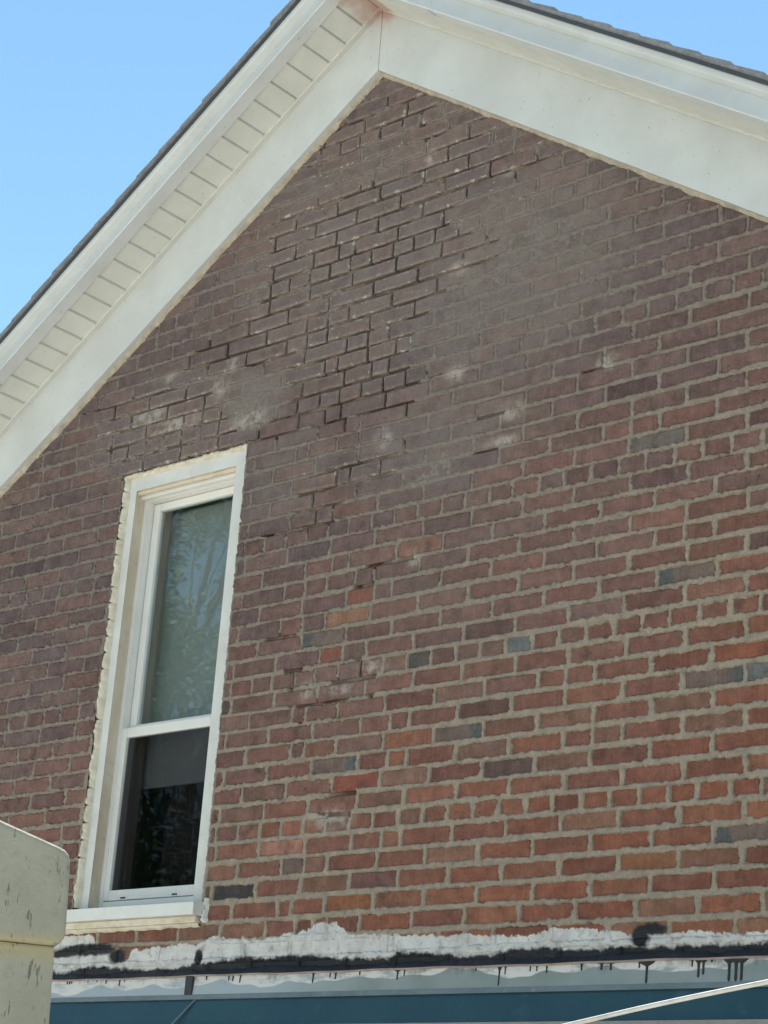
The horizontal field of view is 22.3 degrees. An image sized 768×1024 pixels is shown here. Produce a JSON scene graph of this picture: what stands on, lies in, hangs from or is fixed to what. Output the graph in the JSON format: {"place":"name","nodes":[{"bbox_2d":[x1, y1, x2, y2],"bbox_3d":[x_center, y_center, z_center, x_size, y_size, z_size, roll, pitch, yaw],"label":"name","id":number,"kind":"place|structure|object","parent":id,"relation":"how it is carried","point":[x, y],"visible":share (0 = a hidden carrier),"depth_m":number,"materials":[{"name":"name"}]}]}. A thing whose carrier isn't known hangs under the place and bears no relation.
{"place":"outdoors","nodes":[
{"label":"outdoors","id":0,"kind":"place"},
{"bbox_2d":[0,0,767,332],"label":"sky","id":1,"kind":"structure","parent":0,"point":[91,91],"materials":[{"name":"blue"}]},
{"label":"ground","id":2,"kind":"structure","parent":0,"visible":0},
{"bbox_2d":[0,821,69,1023],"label":"garden pier","id":3,"kind":"structure","parent":2,"relation":"on","point":[34,878],"depth_m":2.93,"materials":[{"name":"beige paint"}]},
{"bbox_2d":[0,0,767,978],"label":"brick house","id":4,"kind":"structure","parent":2,"relation":"on","point":[422,344],"depth_m":6.92,"materials":[{"name":"brick"}]},
{"bbox_2d":[65,443,246,934],"bbox_3d":[-0.794,0.701,7.598,0.800,1.886,0.363,-13,-26,38],"label":"window","id":5,"kind":"structure","parent":4,"relation":"in","point":[104,898],"depth_m":7.65,"materials":[{"name":"beige paint"}]},
{"bbox_2d":[158,783,203,886],"bbox_3d":[-0.639,0.787,7.765,0.550,1.750,0.066,-13,-26,38],"label":"curtain","id":6,"kind":"object","parent":4,"relation":"hanging from","point":[181,837],"depth_m":7.68,"materials":[{"name":"fabric"}]},
{"bbox_2d":[141,500,232,789],"bbox_3d":[-0.724,0.513,7.772,0.521,1.167,0.039,-13,-26,38],"label":"roller blind","id":7,"kind":"object","parent":4,"relation":"attached to","point":[188,633],"visible":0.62,"depth_m":7.81,"materials":[{"name":"fabric"}]},
{"bbox_2d":[49,948,767,1023],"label":"lean to","id":8,"kind":"object","parent":4,"relation":"attached to","point":[556,990],"visible":0.93,"depth_m":6.16,"materials":[{"name":"metal"}]},
{"bbox_2d":[564,979,767,1023],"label":"service cable","id":9,"kind":"object","parent":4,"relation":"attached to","point":[677,1000],"visible":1,"depth_m":2.23,"materials":[{"name":"white plastic"}]}
]}

